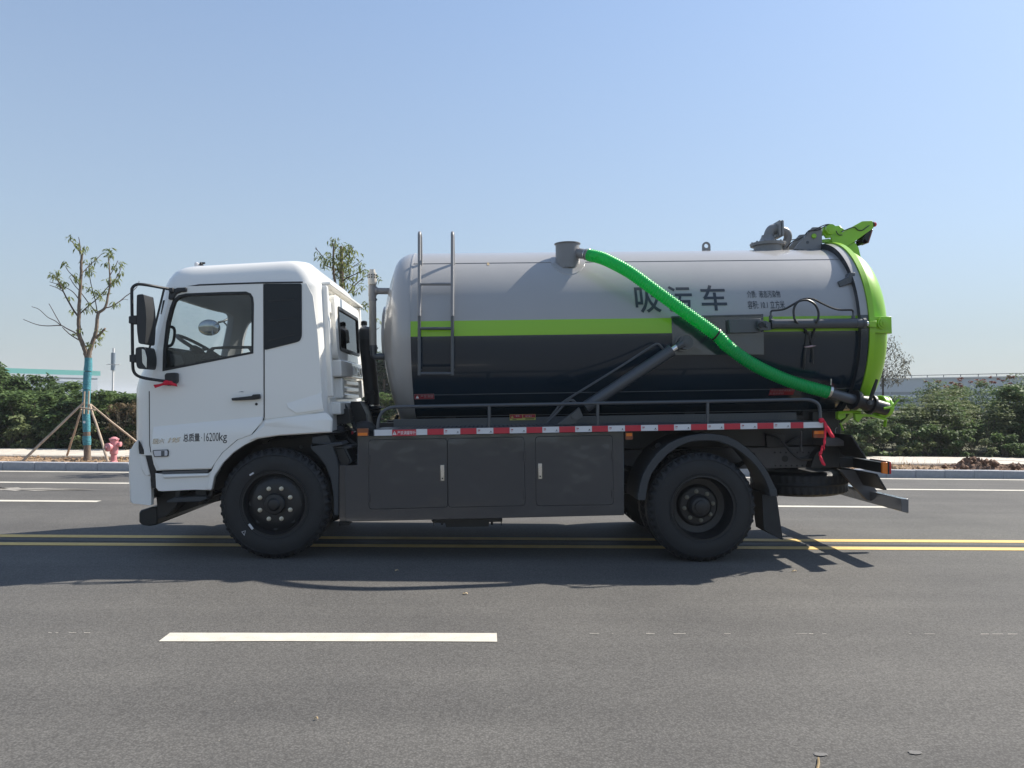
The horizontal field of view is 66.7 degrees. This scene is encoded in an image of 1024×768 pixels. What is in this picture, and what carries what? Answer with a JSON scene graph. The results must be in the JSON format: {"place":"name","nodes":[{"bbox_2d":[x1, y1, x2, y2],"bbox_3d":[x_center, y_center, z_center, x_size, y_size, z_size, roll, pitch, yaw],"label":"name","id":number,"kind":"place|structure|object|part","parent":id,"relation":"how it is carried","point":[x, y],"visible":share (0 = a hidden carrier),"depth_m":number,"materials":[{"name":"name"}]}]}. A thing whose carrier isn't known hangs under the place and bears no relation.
{"place":"outdoors","nodes":[
{"label":"outdoors","id":0,"kind":"place"},
{"bbox_2d":[0,456,983,469],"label":"soil strip","id":1,"kind":"object","parent":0,"point":[5,458],"visible":0.08,"depth_m":16.34,"materials":[{"name":"soil"}]},
{"bbox_2d":[21,391,136,461],"bbox_3d":[-8.732,0.865,16.050,2.019,1.444,1.323,1,-1,-2],"label":"tree prop","id":2,"kind":"object","parent":1,"relation":"on","point":[75,429],"visible":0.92,"depth_m":15.81,"materials":[{"name":"wood"}]},
{"bbox_2d":[23,235,138,460],"bbox_3d":[-9.111,-0.747,16.087,2.464,4.646,1.048,1,-1,-2],"label":"street tree","id":3,"kind":"object","parent":1,"relation":"on","point":[87,377],"visible":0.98,"depth_m":15.96,"materials":[{"name":"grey plant"}]},
{"bbox_2d":[104,437,121,461],"bbox_3d":[-8.034,1.323,15.648,0.240,0.513,0.297,0,-1,21],"label":"fire hydrant","id":4,"kind":"object","parent":1,"relation":"on","point":[112,445],"visible":0.98,"depth_m":15.65,"materials":[{"name":"pink metal"}]},
{"bbox_2d":[313,237,381,328],"bbox_3d":[-3.431,-0.932,16.195,1.529,4.321,0.998,1,-1,-2],"label":"street tree","id":5,"kind":"object","parent":1,"relation":"on","point":[340,257],"visible":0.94,"depth_m":16.11,"materials":[{"name":"green plant"}]},
{"bbox_2d":[0,455,953,469],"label":"dry grass","id":6,"kind":"structure","parent":1,"relation":"on","point":[128,458],"depth_m":16.24,"materials":[{"name":"plant"}]},
{"bbox_2d":[2,455,956,469],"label":"soil clods","id":7,"kind":"object","parent":1,"relation":"on","point":[127,457],"visible":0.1,"depth_m":16.27,"materials":[{"name":"soil"}]},
{"bbox_2d":[941,456,1023,469],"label":"clay heap","id":8,"kind":"object","parent":1,"relation":"on","point":[971,463],"visible":0.71,"depth_m":16.15,"materials":[{"name":"soil"}]},
{"bbox_2d":[21,393,989,419],"bbox_3d":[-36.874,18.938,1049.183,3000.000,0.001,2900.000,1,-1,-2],"label":"ground","id":9,"kind":"structure","parent":0,"point":[852,418],"depth_m":101.41,"materials":[{"name":"soil"}]},
{"bbox_2d":[5,368,99,394],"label":"shed","id":10,"kind":"structure","parent":9,"relation":"on","point":[69,375],"depth_m":154.13,"materials":[{"name":"teal"}]},
{"bbox_2d":[106,348,119,390],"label":"light pole","id":11,"kind":"object","parent":9,"relation":"on","point":[113,364],"visible":0.92,"depth_m":68.75,"materials":[{"name":"white metal"}]},
{"bbox_2d":[0,461,1023,478],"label":"kerb","id":12,"kind":"structure","parent":9,"relation":"on","point":[124,466],"depth_m":15.63,"materials":[{"name":"grey concrete"}]},
{"bbox_2d":[874,373,1023,410],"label":"warehouse","id":13,"kind":"structure","parent":9,"relation":"on","point":[905,387],"depth_m":138.48,"materials":[{"name":"grey"}]},
{"bbox_2d":[0,470,1023,767],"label":"road","id":14,"kind":"structure","parent":0,"point":[666,658],"depth_m":4.78,"materials":[{"name":"grey asphalt"}]},
{"bbox_2d":[0,500,97,501],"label":"lane marking","id":15,"kind":"object","parent":14,"relation":"on","point":[52,500],"visible":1,"depth_m":10.79,"materials":[{"name":"white paint"}]},
{"bbox_2d":[0,487,101,490],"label":"dust smear","id":16,"kind":"object","parent":14,"relation":"on","point":[31,489],"visible":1,"depth_m":12.09},
{"bbox_2d":[160,633,496,641],"bbox_3d":[-1.128,1.585,4.874,2.068,0.001,0.177,1,-1,-2],"label":"lane marking","id":17,"kind":"object","parent":14,"relation":"on","point":[485,637],"visible":1,"depth_m":4.87,"materials":[{"name":"white paint"}]},
{"bbox_2d":[49,632,799,633],"bbox_3d":[-0.107,1.599,4.991,13.923,0.001,0.007,1,-1,-2],"label":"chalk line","id":18,"kind":"object","parent":14,"relation":"on","point":[646,633],"visible":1,"depth_m":5.03,"materials":[{"name":"white paint"}]},
{"bbox_2d":[0,471,1018,479],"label":"edge line","id":19,"kind":"object","parent":14,"relation":"on","point":[746,477],"visible":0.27,"depth_m":15.27,"materials":[{"name":"white paint"}]},
{"bbox_2d":[0,542,1023,549],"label":"line","id":20,"kind":"object","parent":14,"relation":"on","point":[508,546],"visible":0.81,"depth_m":7.91,"materials":[{"name":"yellow paint"}]},
{"bbox_2d":[0,534,1023,542],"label":"line","id":21,"kind":"object","parent":14,"relation":"on","point":[486,538],"visible":0.81,"depth_m":8.34,"materials":[{"name":"yellow paint"}]},
{"bbox_2d":[0,539,1023,545],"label":"tar seam","id":22,"kind":"object","parent":14,"relation":"on","point":[505,542],"visible":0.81,"depth_m":8.10,"materials":[{"name":"asphalt"}]},
{"bbox_2d":[0,482,1023,490],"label":"cycle lane line","id":23,"kind":"object","parent":14,"relation":"on","point":[876,489],"visible":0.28,"depth_m":13.42,"materials":[{"name":"white paint"}]},
{"bbox_2d":[129,220,908,561],"bbox_3d":[0.191,-0.026,8.286,7.749,3.474,2.665,-1,-1,-2],"label":"vacuum tanker truck","id":24,"kind":"object","parent":14,"relation":"on","point":[663,398],"visible":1,"depth_m":7.48,"materials":[{"name":"metal"}]},
{"bbox_2d":[154,380,176,387],"bbox_3d":[-3.139,0.000,7.055,0.214,0.077,0.046,1,-1,-2],"label":"red ribbon","id":25,"kind":"object","parent":24,"relation":"attached to","point":[167,382],"visible":1,"depth_m":7.04,"materials":[{"name":"red fabric"}]},
{"bbox_3d":[-2.803,-0.067,7.146,1.048,1.705,0.085,-1,-1,-2],"label":"cab door","id":26,"kind":"part","parent":24,"relation":"part of","materials":[{"name":"white paint"}]},
{"bbox_2d":[819,418,834,465],"bbox_3d":[2.948,0.543,7.290,0.151,0.449,0.046,1,-1,-2],"label":"red ribbon","id":27,"kind":"object","parent":24,"relation":"hanging from","point":[827,428],"visible":1,"depth_m":7.28,"materials":[{"name":"red fabric"}]},
{"bbox_3d":[3.711,-0.673,8.521,0.676,2.289,2.067,-1,-1,-2],"label":"tank door","id":28,"kind":"part","parent":24,"relation":"part of","materials":[{"name":"green paint"}]},
{"bbox_2d":[814,752,827,755],"bbox_3d":[1.324,1.588,3.338,0.060,0.001,0.034,1,-1,-2],"label":"mortar spot","id":29,"kind":"object","parent":14,"relation":"on","point":[819,754],"visible":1,"depth_m":3.33,"materials":[{"name":"grey concrete"}]},
{"bbox_2d":[778,505,886,507],"bbox_3d":[4.348,1.758,11.166,2.284,0.001,0.158,1,-1,-2],"label":"lane marking","id":30,"kind":"object","parent":14,"relation":"on","point":[836,506],"visible":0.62,"depth_m":11.16,"materials":[{"name":"white paint"}]},
{"bbox_2d":[908,750,921,753],"bbox_3d":[1.744,1.594,3.366,0.060,0.001,0.038,1,-1,-2],"label":"mortar spot","id":31,"kind":"object","parent":14,"relation":"on","point":[914,752],"visible":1,"depth_m":3.36,"materials":[{"name":"grey"}]},
{"bbox_2d":[0,448,1023,465],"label":"footpath","id":32,"kind":"structure","parent":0,"point":[54,453],"depth_m":17.90,"materials":[{"name":"grey concrete"}]},
{"bbox_2d":[0,0,1023,392],"label":"sky","id":33,"kind":"structure","parent":0,"point":[170,136],"materials":[{"name":"blue"}]},
{"bbox_2d":[4,411,1020,457],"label":"scrub ground","id":34,"kind":"structure","parent":0,"point":[979,453],"depth_m":21.48,"materials":[{"name":"soil"}]},
{"bbox_2d":[0,364,26,441],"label":"shrub","id":35,"kind":"object","parent":34,"relation":"on","point":[3,377],"visible":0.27,"depth_m":20.16,"materials":[{"name":"green plant"}]},
{"bbox_2d":[0,361,36,418],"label":"shrub","id":36,"kind":"object","parent":34,"relation":"on","point":[6,387],"visible":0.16,"depth_m":21.91,"materials":[{"name":"green plant"}]},
{"bbox_2d":[0,389,39,446],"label":"shrub","id":37,"kind":"object","parent":34,"relation":"on","point":[11,393],"visible":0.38,"depth_m":19.47,"materials":[{"name":"green plant"}]},
{"bbox_2d":[0,414,56,447],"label":"shrub","id":38,"kind":"object","parent":34,"relation":"on","point":[15,431],"visible":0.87,"depth_m":18.78,"materials":[{"name":"green plant"}]},
{"bbox_2d":[0,391,67,447],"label":"shrub","id":39,"kind":"object","parent":34,"relation":"on","point":[10,402],"visible":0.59,"depth_m":19.30,"materials":[{"name":"green plant"}]},
{"bbox_2d":[5,372,74,440],"bbox_3d":[-13.421,0.703,21.790,2.076,2.088,1.965,2,-1,-43],"label":"shrub","id":40,"kind":"object","parent":34,"relation":"on","point":[34,380],"visible":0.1,"depth_m":21.99,"materials":[{"name":"green plant"}]},
{"bbox_2d":[25,380,82,436],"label":"shrub","id":41,"kind":"object","parent":34,"relation":"on","point":[64,388],"visible":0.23,"depth_m":21.26,"materials":[{"name":"green plant"}]},
{"bbox_2d":[35,421,77,448],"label":"shrub","id":42,"kind":"object","parent":34,"relation":"on","point":[45,444],"visible":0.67,"depth_m":19.00,"materials":[{"name":"green plant"}]},
{"bbox_2d":[30,401,108,448],"bbox_3d":[-10.980,1.048,19.702,1.994,1.279,1.887,1,-1,6],"label":"shrub","id":43,"kind":"object","parent":34,"relation":"on","point":[54,409],"visible":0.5,"depth_m":19.21,"materials":[{"name":"green plant"}]},
{"bbox_2d":[43,389,131,446],"bbox_3d":[-10.511,0.910,19.758,2.002,1.573,2.099,1,-1,7],"label":"shrub","id":44,"kind":"object","parent":34,"relation":"on","point":[107,395],"visible":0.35,"depth_m":19.30,"materials":[{"name":"green plant"}]},
{"bbox_2d":[66,415,118,449],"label":"shrub","id":45,"kind":"object","parent":34,"relation":"on","point":[94,442],"visible":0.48,"depth_m":18.92,"materials":[{"name":"green plant"}]},
{"bbox_2d":[65,392,129,434],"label":"shrub","id":46,"kind":"object","parent":34,"relation":"on","point":[94,411],"visible":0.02,"depth_m":21.55,"materials":[{"name":"green plant"}]},
{"bbox_2d":[91,394,136,446],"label":"shrub","id":47,"kind":"object","parent":34,"relation":"on","point":[126,398],"visible":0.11,"depth_m":19.75,"materials":[{"name":"green plant"}]},
{"bbox_2d":[99,400,136,449],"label":"dry shrub","id":48,"kind":"object","parent":34,"relation":"on","point":[120,416],"visible":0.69,"depth_m":18.94,"materials":[{"name":"brown plant"}]},
{"bbox_2d":[106,392,135,422],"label":"shrub","id":49,"kind":"object","parent":34,"relation":"on","point":[123,397],"visible":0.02,"depth_m":21.74,"materials":[{"name":"green plant"}]},
{"bbox_2d":[113,395,136,445],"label":"shrub","id":50,"kind":"object","parent":34,"relation":"on","point":[132,398],"visible":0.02,"depth_m":19.29,"materials":[{"name":"green plant"}]},
{"bbox_2d":[118,424,135,448],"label":"shrub","id":51,"kind":"object","parent":34,"relation":"on","point":[129,428],"visible":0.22,"depth_m":19.06,"materials":[{"name":"green plant"}]},
{"bbox_2d":[127,403,135,423],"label":"dry shrub","id":52,"kind":"object","parent":34,"relation":"on","point":[132,409],"visible":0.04,"depth_m":18.75,"materials":[{"name":"brown plant"}]},
{"bbox_2d":[361,351,397,419],"bbox_3d":[-6.622,0.163,40.057,3.598,3.923,3.383,0,-1,24],"label":"tree","id":53,"kind":"object","parent":34,"relation":"on","point":[381,369],"visible":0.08,"depth_m":39.31,"materials":[{"name":"green plant"}]},
{"bbox_2d":[377,373,394,417],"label":"tree","id":54,"kind":"object","parent":34,"relation":"on","point":[387,390],"visible":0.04,"depth_m":40.06,"materials":[{"name":"green plant"}]},
{"bbox_2d":[379,392,394,422],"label":"shrub","id":55,"kind":"object","parent":34,"relation":"on","point":[386,418],"visible":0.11,"depth_m":20.28,"materials":[{"name":"green plant"}]},
{"bbox_2d":[380,390,394,416],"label":"shrub","id":56,"kind":"object","parent":34,"relation":"on","point":[387,404],"visible":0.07,"depth_m":20.52,"materials":[{"name":"green plant"}]},
{"bbox_2d":[852,435,876,454],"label":"shrub","id":57,"kind":"object","parent":34,"relation":"on","point":[862,443],"visible":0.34,"depth_m":19.46,"materials":[{"name":"green plant"}]},
{"bbox_2d":[842,419,894,456],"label":"shrub","id":58,"kind":"object","parent":34,"relation":"on","point":[853,426],"visible":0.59,"depth_m":19.78,"materials":[{"name":"green plant"}]},
{"bbox_2d":[841,410,906,449],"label":"shrub","id":59,"kind":"object","parent":34,"relation":"on","point":[877,443],"visible":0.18,"depth_m":20.66,"materials":[{"name":"green plant"}]},
{"bbox_2d":[847,394,918,448],"bbox_3d":[10.710,1.116,22.944,2.453,1.610,1.960,0,-1,36],"label":"shrub","id":60,"kind":"object","parent":34,"relation":"on","point":[890,421],"visible":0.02,"depth_m":22.59,"materials":[{"name":"green plant"}]},
{"bbox_2d":[856,414,924,450],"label":"shrub","id":61,"kind":"object","parent":34,"relation":"on","point":[910,423],"visible":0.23,"depth_m":20.95,"materials":[{"name":"green plant"}]},
{"bbox_2d":[880,335,912,395],"bbox_3d":[13.367,-0.238,27.483,1.917,2.939,1.288,1,-1,-2],"label":"sparse tree","id":62,"kind":"object","parent":34,"relation":"on","point":[903,361],"visible":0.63,"depth_m":27.43,"materials":[{"name":"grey plant"}]},
{"bbox_2d":[872,432,922,456],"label":"shrub","id":63,"kind":"object","parent":34,"relation":"on","point":[906,447],"visible":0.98,"depth_m":19.76,"materials":[{"name":"green plant"}]},
{"bbox_2d":[871,395,934,443],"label":"shrub","id":64,"kind":"object","parent":34,"relation":"on","point":[903,403],"visible":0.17,"depth_m":23.13,"materials":[{"name":"green plant"}]},
{"bbox_2d":[885,423,940,456],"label":"shrub","id":65,"kind":"object","parent":34,"relation":"on","point":[922,432],"visible":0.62,"depth_m":19.96,"materials":[{"name":"green plant"}]},
{"bbox_2d":[896,400,974,454],"bbox_3d":[11.355,1.172,20.957,1.987,1.494,2.242,0,-1,18],"label":"shrub","id":66,"kind":"object","parent":34,"relation":"on","point":[925,412],"visible":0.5,"depth_m":20.70,"materials":[{"name":"green plant"}]},
{"bbox_2d":[917,437,959,456],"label":"shrub","id":67,"kind":"object","parent":34,"relation":"on","point":[934,452],"visible":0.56,"depth_m":20.01,"materials":[{"name":"green plant"}]},
{"bbox_2d":[908,378,980,427],"bbox_3d":[15.323,0.942,27.489,2.037,2.272,2.519,0,-1,43],"label":"seed headed shrub","id":68,"kind":"object","parent":34,"relation":"on","point":[955,387],"visible":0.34,"depth_m":27.41,"materials":[{"name":"green plant"}]},
{"bbox_2d":[916,386,979,444],"bbox_3d":[12.777,1.020,22.986,2.199,1.918,2.482,1,-1,-21],"label":"shrub","id":69,"kind":"object","parent":34,"relation":"on","point":[930,400],"visible":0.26,"depth_m":22.71,"materials":[{"name":"green plant"}]},
{"bbox_2d":[911,391,991,453],"bbox_3d":[11.960,1.069,21.140,2.086,1.776,1.928,1,-1,-7],"label":"shrub","id":70,"kind":"object","parent":34,"relation":"on","point":[979,428],"visible":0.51,"depth_m":20.79,"materials":[{"name":"green plant"}]},
{"bbox_2d":[930,429,976,456],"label":"shrub","id":71,"kind":"object","parent":34,"relation":"on","point":[951,434],"visible":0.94,"depth_m":19.91,"materials":[{"name":"green plant"}]},
{"bbox_2d":[944,433,999,456],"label":"shrub","id":72,"kind":"object","parent":34,"relation":"on","point":[992,450],"visible":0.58,"depth_m":19.93,"materials":[{"name":"green plant"}]},
{"bbox_2d":[949,377,1002,427],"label":"seed headed shrub","id":73,"kind":"object","parent":34,"relation":"on","point":[983,383],"visible":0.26,"depth_m":28.18,"materials":[{"name":"green plant"}]},
{"bbox_2d":[960,401,1023,453],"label":"shrub","id":74,"kind":"object","parent":34,"relation":"on","point":[1003,426],"visible":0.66,"depth_m":20.89,"materials":[{"name":"green plant"}]},
{"bbox_2d":[969,390,1023,452],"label":"shrub","id":75,"kind":"object","parent":34,"relation":"on","point":[1001,400],"visible":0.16,"depth_m":22.16,"materials":[{"name":"green plant"}]},
{"bbox_2d":[978,384,1023,452],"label":"tall shrub","id":76,"kind":"object","parent":34,"relation":"on","point":[1009,392],"visible":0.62,"depth_m":21.48,"materials":[{"name":"green plant"}]},
{"bbox_2d":[979,373,1023,438],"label":"seed headed shrub","id":77,"kind":"object","parent":34,"relation":"on","point":[1009,377],"visible":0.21,"depth_m":29.54,"materials":[{"name":"green plant"}]},
{"bbox_2d":[983,397,1023,434],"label":"shrub","id":78,"kind":"object","parent":34,"relation":"on","point":[1009,413],"visible":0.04,"depth_m":23.53,"materials":[{"name":"green plant"}]},
{"bbox_2d":[988,432,1023,457],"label":"shrub","id":79,"kind":"object","parent":34,"relation":"on","point":[1013,445],"visible":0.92,"depth_m":19.92,"materials":[{"name":"green plant"}]},
{"bbox_2d":[996,439,1023,457],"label":"shrub","id":80,"kind":"object","parent":34,"relation":"on","point":[1022,443],"visible":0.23,"depth_m":20.14,"materials":[{"name":"green plant"}]},
{"bbox_2d":[999,402,1023,449],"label":"shrub","id":81,"kind":"object","parent":34,"relation":"on","point":[1021,420],"visible":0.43,"depth_m":20.84,"materials":[{"name":"green plant"}]},
{"bbox_2d":[1008,399,1023,422],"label":"shrub","id":82,"kind":"object","parent":34,"relation":"on","point":[1021,404],"visible":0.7,"depth_m":21.15,"materials":[{"name":"green plant"}]},
{"bbox_2d":[850,456,940,467],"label":"dry grass","id":83,"kind":"structure","parent":0,"point":[906,461],"depth_m":16.77,"materials":[{"name":"plant"}]}
]}

